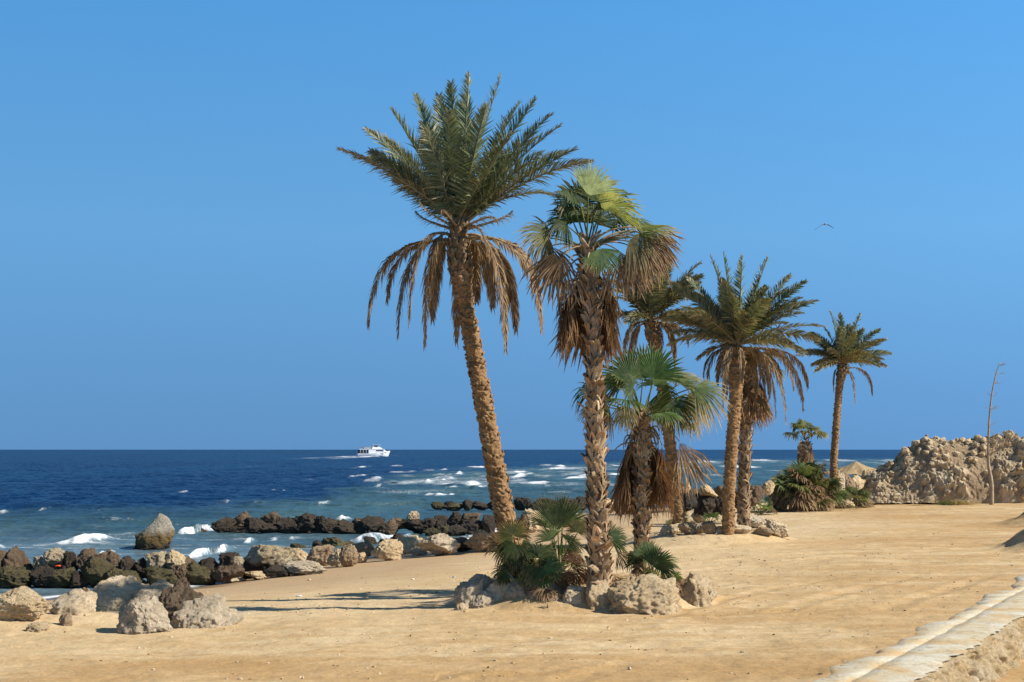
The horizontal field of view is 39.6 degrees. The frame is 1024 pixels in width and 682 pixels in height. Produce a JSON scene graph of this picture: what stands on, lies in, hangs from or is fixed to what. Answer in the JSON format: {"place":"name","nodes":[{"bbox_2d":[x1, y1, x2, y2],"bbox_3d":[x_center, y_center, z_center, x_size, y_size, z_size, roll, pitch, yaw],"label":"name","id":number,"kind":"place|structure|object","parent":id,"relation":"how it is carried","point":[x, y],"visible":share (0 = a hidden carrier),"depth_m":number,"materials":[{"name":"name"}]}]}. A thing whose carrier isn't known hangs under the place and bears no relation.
{"place":"outdoors","nodes":[
{"label":"outdoors","id":0,"kind":"place"},
{"bbox_2d":[0,450,900,599],"bbox_3d":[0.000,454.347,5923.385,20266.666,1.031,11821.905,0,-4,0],"label":"sea","id":1,"kind":"structure","parent":0,"point":[76,502],"depth_m":147.09,"materials":[{"name":"liquid"}]},
{"bbox_2d":[0,565,15,588],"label":"rock","id":2,"kind":"object","parent":1,"relation":"on","point":[5,569],"visible":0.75,"depth_m":40.96,"materials":[{"name":"stone"}]},
{"bbox_2d":[0,566,32,587],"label":"rock","id":3,"kind":"object","parent":1,"relation":"on","point":[21,577],"visible":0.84,"depth_m":40.95,"materials":[{"name":"stone"}]},
{"bbox_2d":[2,545,32,569],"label":"rock","id":4,"kind":"object","parent":1,"relation":"on","point":[16,556],"visible":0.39,"depth_m":42.51,"materials":[{"name":"brown stone"}]},
{"bbox_2d":[30,564,55,587],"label":"rock","id":5,"kind":"object","parent":1,"relation":"on","point":[41,576],"visible":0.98,"depth_m":40.98,"materials":[{"name":"stone"}]},
{"bbox_2d":[41,547,64,569],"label":"rock","id":6,"kind":"object","parent":1,"relation":"on","point":[52,556],"visible":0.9,"depth_m":42.29,"materials":[{"name":"stone"}]},
{"bbox_2d":[50,567,76,587],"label":"rock","id":7,"kind":"object","parent":1,"relation":"on","point":[60,578],"visible":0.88,"depth_m":40.98,"materials":[{"name":"stone"}]},
{"bbox_2d":[57,550,78,570],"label":"rock","id":8,"kind":"object","parent":1,"relation":"on","point":[68,560],"visible":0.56,"depth_m":42.31,"materials":[{"name":"stone"}]},
{"bbox_2d":[68,570,89,587],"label":"rock","id":9,"kind":"object","parent":1,"relation":"on","point":[78,579],"visible":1,"depth_m":40.99,"materials":[{"name":"stone"}]},
{"bbox_2d":[95,548,120,567],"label":"rock","id":10,"kind":"object","parent":1,"relation":"on","point":[110,556],"visible":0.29,"depth_m":42.39,"materials":[{"name":"brown stone"}]},
{"bbox_2d":[75,548,98,570],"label":"rock","id":11,"kind":"object","parent":10,"relation":"on","point":[83,556],"visible":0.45,"depth_m":42.37,"materials":[{"name":"brown stone"}]},
{"bbox_2d":[118,555,135,570],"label":"rock","id":12,"kind":"object","parent":1,"relation":"on","point":[127,562],"visible":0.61,"depth_m":42.30,"materials":[{"name":"stone"}]},
{"bbox_2d":[133,557,146,578],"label":"rock","id":13,"kind":"object","parent":1,"relation":"on","point":[139,566],"visible":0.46,"depth_m":42.34,"materials":[{"name":"stone"}]},
{"bbox_2d":[133,513,174,549],"bbox_3d":[-14.500,7.747,57.578,1.734,1.553,1.500,0,-4,0],"label":"sea rock","id":14,"kind":"object","parent":1,"relation":"in","point":[158,533],"visible":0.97,"depth_m":57.16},
{"bbox_2d":[144,551,167,568],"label":"rock","id":15,"kind":"object","parent":1,"relation":"on","point":[157,559],"visible":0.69,"depth_m":42.30,"materials":[{"name":"stone"}]},
{"bbox_2d":[166,549,185,568],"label":"rock","id":16,"kind":"object","parent":1,"relation":"on","point":[173,557],"visible":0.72,"depth_m":42.35,"materials":[{"name":"stone"}]},
{"bbox_2d":[210,517,236,532],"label":"rock","id":17,"kind":"object","parent":1,"relation":"on","point":[222,525],"visible":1,"depth_m":66.60,"materials":[{"name":"stone"}]},
{"bbox_2d":[226,526,249,532],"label":"rock","id":18,"kind":"object","parent":1,"relation":"on","point":[237,529],"visible":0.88,"depth_m":66.55,"materials":[{"name":"stone"}]},
{"bbox_2d":[244,517,264,532],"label":"rock","id":19,"kind":"object","parent":18,"relation":"on","point":[254,525],"visible":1,"depth_m":66.61,"materials":[{"name":"stone"}]},
{"bbox_2d":[259,523,278,532],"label":"rock","id":20,"kind":"object","parent":1,"relation":"on","point":[270,528],"visible":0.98,"depth_m":66.63,"materials":[{"name":"stone"}]},
{"bbox_2d":[260,511,281,523],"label":"rock","id":21,"kind":"object","parent":1,"relation":"on","point":[273,517],"visible":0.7,"depth_m":67.20,"materials":[{"name":"brown stone"}]},
{"bbox_2d":[276,516,296,533],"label":"rock","id":22,"kind":"object","parent":1,"relation":"on","point":[288,525],"visible":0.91,"depth_m":66.60,"materials":[{"name":"stone"}]},
{"bbox_2d":[291,548,307,560],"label":"rock","id":23,"kind":"object","parent":1,"relation":"on","point":[301,554],"visible":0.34,"depth_m":48.86,"materials":[{"name":"stone"}]},
{"bbox_2d":[291,513,316,533],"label":"rock","id":24,"kind":"object","parent":1,"relation":"on","point":[304,522],"visible":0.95,"depth_m":66.65,"materials":[{"name":"stone"}]},
{"bbox_2d":[319,517,339,533],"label":"rock","id":25,"kind":"object","parent":1,"relation":"on","point":[329,525],"visible":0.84,"depth_m":66.53,"materials":[{"name":"stone"}]},
{"bbox_2d":[321,537,344,545],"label":"rock","id":26,"kind":"object","parent":1,"relation":"on","point":[334,541],"visible":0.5,"depth_m":58.73,"materials":[{"name":"stone"}]},
{"bbox_2d":[335,519,357,533],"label":"rock","id":27,"kind":"object","parent":1,"relation":"on","point":[343,526],"visible":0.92,"depth_m":66.66,"materials":[{"name":"stone"}]},
{"bbox_2d":[354,515,384,533],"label":"rock","id":28,"kind":"object","parent":1,"relation":"on","point":[367,524],"visible":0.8,"depth_m":66.75,"materials":[{"name":"stone"}]},
{"bbox_2d":[356,445,389,455],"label":"boat","id":29,"kind":"object","parent":1,"relation":"on","point":[374,450],"visible":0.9,"depth_m":765.81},
{"bbox_2d":[378,518,398,533],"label":"rock","id":30,"kind":"object","parent":1,"relation":"on","point":[389,526],"visible":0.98,"depth_m":66.59,"materials":[{"name":"brown stone"}]},
{"bbox_2d":[402,519,427,533],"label":"rock","id":31,"kind":"object","parent":1,"relation":"on","point":[418,526],"visible":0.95,"depth_m":66.62,"materials":[{"name":"stone"}]},
{"bbox_2d":[446,511,461,525],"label":"rock","id":32,"kind":"object","parent":1,"relation":"on","point":[455,517],"visible":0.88,"depth_m":66.63,"materials":[{"name":"stone"}]},
{"bbox_2d":[448,524,466,535],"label":"rock","id":33,"kind":"object","parent":1,"relation":"on","point":[455,530],"visible":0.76,"depth_m":65.78,"materials":[{"name":"stone"}]},
{"bbox_2d":[460,519,483,534],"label":"rock","id":34,"kind":"object","parent":1,"relation":"on","point":[472,526],"visible":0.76,"depth_m":65.84,"materials":[{"name":"stone"}]},
{"bbox_2d":[513,497,531,509],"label":"rock","id":35,"kind":"object","parent":1,"relation":"on","point":[522,503],"visible":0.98,"depth_m":93.02,"materials":[{"name":"stone"}]},
{"bbox_2d":[521,509,541,531],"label":"rock","id":36,"kind":"object","parent":1,"relation":"on","point":[529,513],"visible":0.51,"depth_m":65.79,"materials":[{"name":"stone"}]},
{"bbox_2d":[0,502,1023,681],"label":"ground","id":37,"kind":"structure","parent":0,"point":[966,529],"depth_m":25.19,"materials":[{"name":"sand"}]},
{"bbox_2d":[0,586,51,620],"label":"rock","id":38,"kind":"object","parent":37,"relation":"on","point":[23,603],"visible":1,"depth_m":25.58,"materials":[{"name":"stone"}]},
{"bbox_2d":[25,621,51,631],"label":"rock","id":39,"kind":"object","parent":37,"relation":"on","point":[43,626],"visible":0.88,"depth_m":24.71,"materials":[{"name":"stone"}]},
{"bbox_2d":[59,612,72,625],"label":"rock","id":40,"kind":"object","parent":37,"relation":"on","point":[65,618],"visible":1,"depth_m":25.28,"materials":[{"name":"stone"}]},
{"bbox_2d":[49,588,97,615],"bbox_3d":[-8.132,4.931,26.287,0.916,0.658,0.679,0,-4,0],"label":"rock","id":41,"kind":"object","parent":37,"relation":"on","point":[78,602],"visible":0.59,"depth_m":26.19,"materials":[{"name":"stone"}]},
{"bbox_2d":[79,555,114,586],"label":"rock","id":42,"kind":"object","parent":37,"relation":"on","point":[93,568],"visible":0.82,"depth_m":41.06,"materials":[{"name":"stone"}]},
{"bbox_2d":[93,575,148,610],"bbox_3d":[-8.340,5.480,30.052,1.290,1.014,0.968,0,-4,0],"label":"rock","id":43,"kind":"object","parent":37,"relation":"on","point":[114,593],"visible":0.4,"depth_m":29.92,"materials":[{"name":"stone"}]},
{"bbox_2d":[116,594,172,634],"bbox_3d":[-6.331,4.857,24.580,0.982,0.939,0.691,0,-4,0],"label":"rock","id":44,"kind":"object","parent":37,"relation":"on","point":[146,614],"visible":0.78,"depth_m":24.42,"materials":[{"name":"grey stone"}]},
{"bbox_2d":[131,579,172,599],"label":"rock","id":45,"kind":"object","parent":37,"relation":"on","point":[157,587],"visible":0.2,"depth_m":29.67,"materials":[{"name":"grey stone"}]},
{"bbox_2d":[144,566,177,584],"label":"rock","id":46,"kind":"object","parent":37,"relation":"on","point":[154,574],"visible":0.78,"depth_m":41.02,"materials":[{"name":"stone"}]},
{"bbox_2d":[170,563,186,578],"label":"rock","id":47,"kind":"object","parent":37,"relation":"on","point":[180,571],"visible":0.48,"depth_m":41.84,"materials":[{"name":"brown stone"}]},
{"bbox_2d":[158,577,203,621],"bbox_3d":[-6.056,4.906,25.803,0.952,1.214,0.639,0,-4,0],"label":"rock","id":48,"kind":"object","parent":37,"relation":"on","point":[175,596],"visible":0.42,"depth_m":25.75,"materials":[{"name":"brown stone"}]},
{"bbox_2d":[185,561,215,584],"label":"rock","id":49,"kind":"object","parent":37,"relation":"on","point":[197,573],"visible":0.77,"depth_m":41.96,"materials":[{"name":"stone"}]},
{"bbox_2d":[198,557,218,570],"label":"rock","id":50,"kind":"object","parent":49,"relation":"on","point":[210,563],"visible":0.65,"depth_m":42.35,"materials":[{"name":"stone"}]},
{"bbox_2d":[170,593,243,628],"bbox_3d":[-5.415,4.921,25.289,1.293,0.818,0.837,2,-5,-20],"label":"rock","id":51,"kind":"object","parent":37,"relation":"on","point":[211,611],"visible":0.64,"depth_m":25.19,"materials":[{"name":"grey stone"}]},
{"bbox_2d":[211,565,232,582],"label":"rock","id":52,"kind":"object","parent":37,"relation":"on","point":[217,574],"visible":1,"depth_m":41.89,"materials":[{"name":"brown stone"}]},
{"bbox_2d":[217,577,246,582],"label":"rock","id":53,"kind":"object","parent":37,"relation":"on","point":[236,579],"visible":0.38,"depth_m":42.43,"materials":[{"name":"stone"}]},
{"bbox_2d":[218,552,243,567],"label":"rock","id":54,"kind":"object","parent":53,"relation":"on","point":[226,559],"visible":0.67,"depth_m":42.31,"materials":[{"name":"stone"}]},
{"bbox_2d":[222,563,244,577],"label":"rock","id":55,"kind":"object","parent":37,"relation":"on","point":[234,570],"visible":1,"depth_m":41.89,"materials":[{"name":"brown stone"}]},
{"bbox_2d":[243,544,295,576],"bbox_3d":[-7.542,6.837,44.159,1.483,1.086,1.233,3,-5,-35],"label":"rock","id":56,"kind":"object","parent":37,"relation":"on","point":[260,557],"visible":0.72,"depth_m":43.77,"materials":[{"name":"stone"}]},
{"bbox_2d":[263,565,289,577],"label":"rock","id":57,"kind":"object","parent":37,"relation":"on","point":[275,571],"visible":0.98,"depth_m":42.65,"materials":[{"name":"stone"}]},
{"bbox_2d":[282,560,326,574],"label":"rock","id":58,"kind":"object","parent":37,"relation":"on","point":[306,567],"visible":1,"depth_m":42.81,"materials":[{"name":"grey stone"}]},
{"bbox_2d":[306,544,334,565],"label":"rock","id":59,"kind":"object","parent":37,"relation":"on","point":[320,554],"visible":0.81,"depth_m":47.74,"materials":[{"name":"stone"}]},
{"bbox_2d":[326,549,341,566],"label":"rock","id":60,"kind":"object","parent":37,"relation":"on","point":[333,559],"visible":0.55,"depth_m":46.12,"materials":[{"name":"stone"}]},
{"bbox_2d":[339,544,358,566],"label":"rock","id":61,"kind":"object","parent":37,"relation":"on","point":[348,555],"visible":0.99,"depth_m":45.48,"materials":[{"name":"stone"}]},
{"bbox_2d":[352,540,374,556],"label":"rock","id":62,"kind":"object","parent":37,"relation":"on","point":[366,547],"visible":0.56,"depth_m":51.79,"materials":[{"name":"stone"}]},
{"bbox_2d":[370,538,403,560],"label":"rock","id":63,"kind":"object","parent":37,"relation":"on","point":[386,549],"visible":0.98,"depth_m":47.40,"materials":[{"name":"stone"}]},
{"bbox_2d":[397,535,422,553],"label":"rock","id":64,"kind":"object","parent":37,"relation":"on","point":[409,542],"visible":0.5,"depth_m":52.38,"materials":[{"name":"stone"}]},
{"bbox_2d":[416,533,460,555],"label":"rock","id":65,"kind":"object","parent":37,"relation":"on","point":[438,544],"visible":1,"depth_m":47.82,"materials":[{"name":"grey stone"}]},
{"bbox_2d":[335,70,595,544],"bbox_3d":[-1.060,-0.360,30.509,4.645,11.329,4.311,4,-6,-42],"label":"date palm","id":66,"kind":"object","parent":37,"relation":"on","point":[456,192],"visible":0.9,"depth_m":30.32,"materials":[{"name":"green plant"}]},
{"bbox_2d":[454,573,483,604],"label":"rock","id":67,"kind":"object","parent":37,"relation":"on","point":[469,590],"visible":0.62,"depth_m":27.36,"materials":[{"name":"grey stone"}]},
{"bbox_2d":[463,530,492,552],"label":"rock","id":68,"kind":"object","parent":37,"relation":"on","point":[474,543],"visible":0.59,"depth_m":48.55,"materials":[{"name":"stone"}]},
{"bbox_2d":[469,590,495,607],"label":"rock","id":69,"kind":"object","parent":37,"relation":"on","point":[483,598],"visible":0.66,"depth_m":27.18,"materials":[{"name":"grey stone"}]},
{"bbox_2d":[482,515,495,532],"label":"rock","id":70,"kind":"object","parent":37,"relation":"on","point":[488,522],"visible":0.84,"depth_m":65.81,"materials":[{"name":"stone"}]},
{"bbox_2d":[485,573,515,600],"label":"rock","id":71,"kind":"object","parent":37,"relation":"on","point":[499,592],"visible":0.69,"depth_m":27.40,"materials":[{"name":"stone"}]},
{"bbox_2d":[0,508,1023,681],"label":"pebbles","id":72,"kind":"object","parent":37,"relation":"on","point":[240,678],"visible":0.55,"depth_m":25.74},
{"bbox_2d":[481,516,543,587],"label":"young fan palm","id":73,"kind":"object","parent":37,"relation":"on","point":[510,553],"visible":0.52,"depth_m":27.89,"materials":[{"name":"green plant"}]},
{"bbox_2d":[504,581,530,599],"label":"rock","id":74,"kind":"object","parent":37,"relation":"on","point":[515,590],"visible":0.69,"depth_m":27.21,"materials":[{"name":"grey stone"}]},
{"bbox_2d":[526,582,563,602],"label":"rock","id":75,"kind":"object","parent":37,"relation":"on","point":[530,593],"visible":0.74,"depth_m":26.94,"materials":[{"name":"stone"}]},
{"bbox_2d":[515,541,585,602],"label":"young fan palm","id":76,"kind":"object","parent":37,"relation":"on","point":[550,571],"visible":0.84,"depth_m":27.21,"materials":[{"name":"green plant"}]},
{"bbox_2d":[525,492,588,580],"bbox_3d":[0.958,4.220,28.473,1.686,2.423,1.781,0,-4,0],"label":"young fan palm","id":77,"kind":"object","parent":37,"relation":"on","point":[557,517],"visible":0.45,"depth_m":28.57,"materials":[{"name":"green plant"}]},
{"bbox_2d":[562,585,585,603],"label":"rock","id":78,"kind":"object","parent":37,"relation":"on","point":[573,594],"visible":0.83,"depth_m":26.74,"materials":[{"name":"stone"}]},
{"bbox_2d":[585,579,610,609],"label":"rock","id":79,"kind":"object","parent":37,"relation":"on","point":[595,596],"visible":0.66,"depth_m":26.54,"materials":[{"name":"stone"}]},
{"bbox_2d":[514,157,686,588],"bbox_3d":[1.709,0.806,27.498,3.421,8.653,2.106,0,-4,0],"label":"fan palm","id":80,"kind":"object","parent":37,"relation":"on","point":[588,314],"visible":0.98,"depth_m":27.15,"materials":[{"name":"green plant"}]},
{"bbox_2d":[606,573,681,614],"bbox_3d":[2.476,4.849,26.379,1.426,1.043,0.985,0,-4,0],"label":"rock","id":81,"kind":"object","parent":37,"relation":"on","point":[652,594],"visible":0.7,"depth_m":26.18,"materials":[{"name":"stone"}]},
{"bbox_2d":[569,341,732,570],"bbox_3d":[2.958,2.719,30.883,3.200,5.438,2.695,1,-5,-19],"label":"fan palm","id":82,"kind":"object","parent":37,"relation":"on","point":[645,481],"visible":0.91,"depth_m":30.73,"materials":[{"name":"green plant"}]},
{"bbox_2d":[609,522,692,596],"bbox_3d":[2.693,4.410,27.988,1.732,1.687,1.370,0,-4,0],"label":"young fan palm","id":83,"kind":"object","parent":37,"relation":"on","point":[648,552],"visible":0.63,"depth_m":27.96,"materials":[{"name":"green plant"}]},
{"bbox_2d":[612,257,711,531],"bbox_3d":[5.288,1.912,49.952,4.703,10.146,4.552,2,-5,-20],"label":"date palm","id":84,"kind":"object","parent":37,"relation":"on","point":[661,299],"visible":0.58,"depth_m":49.81,"materials":[{"name":"green plant"}]},
{"bbox_2d":[469,508,857,606],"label":"dry leaves","id":85,"kind":"object","parent":37,"relation":"on","point":[618,576],"visible":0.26,"depth_m":46.86,"materials":[{"name":"brown plant"}]},
{"bbox_2d":[677,522,696,534],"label":"rock","id":86,"kind":"object","parent":37,"relation":"on","point":[686,528],"visible":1,"depth_m":47.85,"materials":[{"name":"stone"}]},
{"bbox_2d":[682,489,698,511],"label":"rock","id":87,"kind":"object","parent":37,"relation":"on","point":[691,503],"visible":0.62,"depth_m":61.73,"materials":[{"name":"stone"}]},
{"bbox_2d":[678,577,712,606],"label":"rock","id":88,"kind":"object","parent":37,"relation":"on","point":[695,591],"visible":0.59,"depth_m":27.31,"materials":[{"name":"stone"}]},
{"bbox_2d":[687,571,717,591],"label":"rock","id":89,"kind":"object","parent":37,"relation":"on","point":[708,583],"visible":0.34,"depth_m":28.25,"materials":[{"name":"stone"}]},
{"bbox_2d":[694,492,715,515],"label":"rock","id":90,"kind":"object","parent":37,"relation":"on","point":[707,504],"visible":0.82,"depth_m":62.79,"materials":[{"name":"stone"}]},
{"bbox_2d":[701,520,716,533],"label":"rock","id":91,"kind":"object","parent":37,"relation":"on","point":[709,527],"visible":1,"depth_m":47.68,"materials":[{"name":"stone"}]},
{"bbox_2d":[660,251,825,534],"bbox_3d":[7.863,1.808,47.977,5.671,9.946,5.226,0,-4,0],"label":"date palm","id":92,"kind":"object","parent":37,"relation":"on","point":[732,321],"visible":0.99,"depth_m":47.80,"materials":[{"name":"green plant"}]},
{"bbox_2d":[720,352,786,526],"bbox_3d":[8.331,3.609,49.448,2.300,6.584,2.381,-3,-5,33],"label":"fan palm","id":93,"kind":"object","parent":37,"relation":"on","point":[753,410],"visible":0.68,"depth_m":49.13,"materials":[{"name":"brown plant"}]},
{"bbox_2d":[750,485,764,505],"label":"rock","id":94,"kind":"object","parent":37,"relation":"on","point":[757,492],"visible":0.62,"depth_m":61.79,"materials":[{"name":"brown stone"}]},
{"bbox_2d":[749,514,765,527],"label":"rock","id":95,"kind":"object","parent":37,"relation":"on","point":[757,521],"visible":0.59,"depth_m":57.20,"materials":[{"name":"grey stone"}]},
{"bbox_2d":[750,497,777,514],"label":"young fan palm","id":96,"kind":"object","parent":37,"relation":"on","point":[768,507],"visible":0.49,"depth_m":68.99,"materials":[{"name":"green plant"}]},
{"bbox_2d":[766,520,788,536],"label":"rock","id":97,"kind":"object","parent":37,"relation":"on","point":[778,529],"visible":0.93,"depth_m":48.37,"materials":[{"name":"stone"}]},
{"bbox_2d":[781,418,829,503],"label":"fan palm","id":98,"kind":"object","parent":37,"relation":"on","point":[805,450],"visible":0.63,"depth_m":79.47,"materials":[{"name":"green plant"}]},
{"bbox_2d":[765,459,853,512],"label":"young fan palm","id":99,"kind":"object","parent":37,"relation":"on","point":[813,482],"visible":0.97,"depth_m":71.68,"materials":[{"name":"green plant"}]},
{"bbox_2d":[796,310,892,478],"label":"date palm","id":100,"kind":"object","parent":37,"relation":"on","point":[850,344],"visible":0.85,"depth_m":75.85,"materials":[{"name":"green plant"}]},
{"bbox_2d":[821,485,874,508],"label":"young fan palm","id":101,"kind":"object","parent":37,"relation":"on","point":[862,503],"visible":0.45,"depth_m":74.14,"materials":[{"name":"green plant"}]},
{"bbox_2d":[822,461,876,475],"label":"straw sunshade","id":102,"kind":"object","parent":37,"relation":"on","point":[855,468],"visible":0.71,"depth_m":86.89,"materials":[{"name":"beige plant"}]},
{"bbox_2d":[851,475,866,502],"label":"rock","id":103,"kind":"object","parent":37,"relation":"on","point":[860,483],"visible":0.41,"depth_m":79.80,"materials":[{"name":"stone"}]},
{"bbox_2d":[812,574,1023,681],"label":"paved footpath","id":104,"kind":"structure","parent":37,"relation":"on","point":[925,652],"depth_m":20.90,"materials":[{"name":"stone"}]},
{"bbox_2d":[861,430,1023,503],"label":"rubble bank","id":105,"kind":"structure","parent":37,"relation":"on","point":[926,469],"depth_m":78.97,"materials":[{"name":"stone"}]},
{"bbox_2d":[986,360,1019,504],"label":"bare tree","id":106,"kind":"object","parent":37,"relation":"on","point":[991,492],"visible":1,"depth_m":76.25,"materials":[{"name":"brown wood"}]},
{"bbox_2d":[0,0,1023,449],"label":"sky","id":107,"kind":"structure","parent":0,"point":[190,256],"materials":[{"name":"blue"}]},
{"bbox_2d":[937,498,979,504],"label":"grass","id":108,"kind":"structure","parent":0,"point":[953,502],"depth_m":76.83,"materials":[{"name":"green plant"}]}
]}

